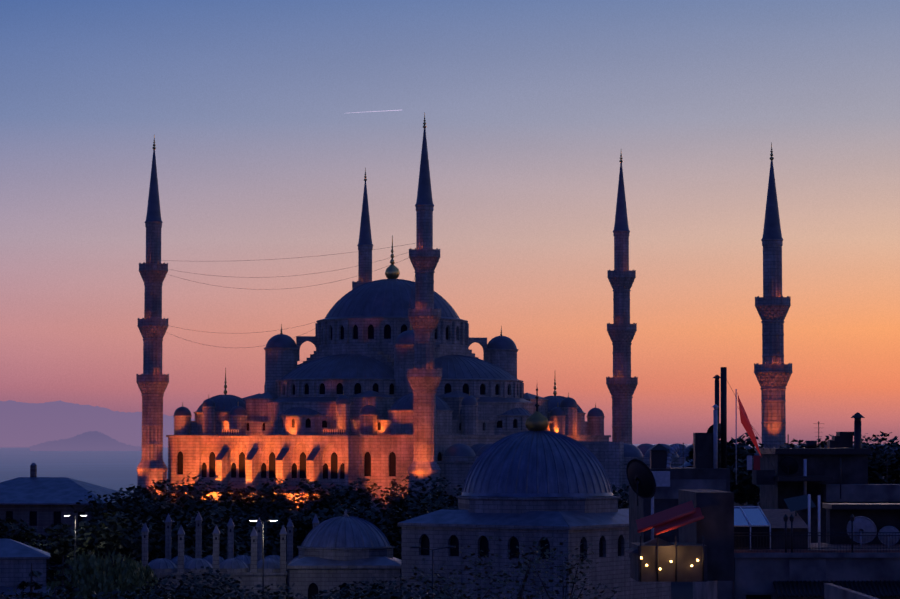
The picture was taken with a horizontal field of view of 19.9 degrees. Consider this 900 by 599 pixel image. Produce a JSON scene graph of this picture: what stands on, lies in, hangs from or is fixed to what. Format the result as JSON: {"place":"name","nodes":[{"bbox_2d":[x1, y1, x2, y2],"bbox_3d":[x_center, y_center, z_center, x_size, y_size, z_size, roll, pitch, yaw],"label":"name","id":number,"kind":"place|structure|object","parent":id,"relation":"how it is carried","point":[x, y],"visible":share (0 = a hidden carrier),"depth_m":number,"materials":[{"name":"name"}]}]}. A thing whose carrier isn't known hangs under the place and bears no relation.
{"place":"outdoors","nodes":[
{"label":"outdoors","id":0,"kind":"place"},
{"bbox_2d":[0,539,50,598],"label":"stone house","id":1,"kind":"structure","parent":0,"point":[17,558],"depth_m":243.35,"materials":[{"name":"black stone"}]},
{"bbox_2d":[0,400,194,446],"bbox_3d":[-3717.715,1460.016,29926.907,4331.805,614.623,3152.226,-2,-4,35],"label":"mountains","id":2,"kind":"structure","parent":0,"point":[22,424],"depth_m":29901.06,"materials":[{"name":"purple"}]},
{"bbox_2d":[0,444,899,493],"bbox_3d":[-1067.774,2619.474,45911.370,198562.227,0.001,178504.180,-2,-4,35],"label":"sea","id":3,"kind":"structure","parent":0,"point":[115,470],"depth_m":6979.29,"materials":[{"name":"blue liquid"}]},
{"bbox_2d":[30,431,141,450],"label":"island","id":4,"kind":"structure","parent":3,"relation":"in","point":[92,441],"depth_m":15950.06,"materials":[{"name":"purple"}]},
{"bbox_2d":[0,0,899,443],"label":"sky","id":5,"kind":"structure","parent":0,"point":[531,108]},
{"bbox_2d":[671,582,692,598],"bbox_3d":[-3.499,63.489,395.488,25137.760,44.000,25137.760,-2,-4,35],"label":"ground","id":6,"kind":"structure","parent":0,"point":[681,590],"depth_m":335.57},
{"bbox_2d":[16,556,84,598],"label":"conifers","id":7,"kind":"object","parent":6,"relation":"on","point":[59,589],"visible":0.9,"depth_m":196.15,"materials":[{"name":"green plant"}]},
{"bbox_2d":[63,514,87,557],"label":"street lamp","id":8,"kind":"object","parent":6,"relation":"on","point":[75,530],"visible":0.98,"depth_m":289.20,"materials":[{"name":"grey metal"}]},
{"bbox_2d":[0,463,187,583],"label":"house","id":9,"kind":"structure","parent":6,"relation":"on","point":[40,504],"depth_m":323.07,"materials":[{"name":"black"}]},
{"bbox_2d":[46,550,159,598],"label":"willow","id":10,"kind":"object","parent":6,"relation":"on","point":[90,574],"visible":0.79,"depth_m":225.28,"materials":[{"name":"green plant"}]},
{"bbox_2d":[0,566,463,598],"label":"canopy","id":11,"kind":"object","parent":6,"relation":"on","point":[197,591],"visible":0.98,"depth_m":197.88,"materials":[{"name":"green plant"}]},
{"bbox_2d":[249,519,277,598],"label":"street lamp","id":12,"kind":"object","parent":6,"relation":"on","point":[263,549],"visible":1,"depth_m":249.71,"materials":[{"name":"grey metal"}]},
{"bbox_2d":[141,510,406,598],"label":"domed building","id":13,"kind":"structure","parent":6,"relation":"on","point":[336,552],"depth_m":260.17,"materials":[{"name":"stone"}]},
{"bbox_2d":[409,546,455,598],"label":"street lamp","id":14,"kind":"object","parent":6,"relation":"on","point":[432,562],"visible":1,"depth_m":203.18,"materials":[{"name":"grey metal"}]},
{"bbox_2d":[0,431,899,595],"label":"garden trees","id":15,"kind":"object","parent":6,"relation":"on","point":[120,531],"visible":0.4,"depth_m":317.59,"materials":[{"name":"green plant"}]},
{"bbox_2d":[136,112,792,507],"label":"minarets","id":16,"kind":"object","parent":6,"relation":"on","point":[772,372],"visible":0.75,"depth_m":399.30,"materials":[{"name":"stone"}]},
{"bbox_2d":[162,243,415,347],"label":"mahya cables","id":17,"kind":"object","parent":16,"relation":"attached to","point":[288,288],"visible":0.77,"depth_m":416.89,"materials":[{"name":"black metal"}]},
{"bbox_2d":[400,534,620,598],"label":"autumn trees","id":18,"kind":"object","parent":6,"relation":"on","point":[522,586],"visible":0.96,"depth_m":208.00,"materials":[{"name":"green plant"}]},
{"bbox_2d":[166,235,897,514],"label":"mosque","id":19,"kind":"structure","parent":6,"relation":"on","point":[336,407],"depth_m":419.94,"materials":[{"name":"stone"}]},
{"bbox_2d":[398,388,670,598],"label":"domed building","id":20,"kind":"structure","parent":6,"relation":"on","point":[538,481],"depth_m":249.09,"materials":[{"name":"stone"}]},
{"bbox_2d":[624,367,899,598],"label":"rooftop buildings","id":21,"kind":"structure","parent":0,"point":[815,524],"depth_m":110.51,"materials":[{"name":"concrete"}]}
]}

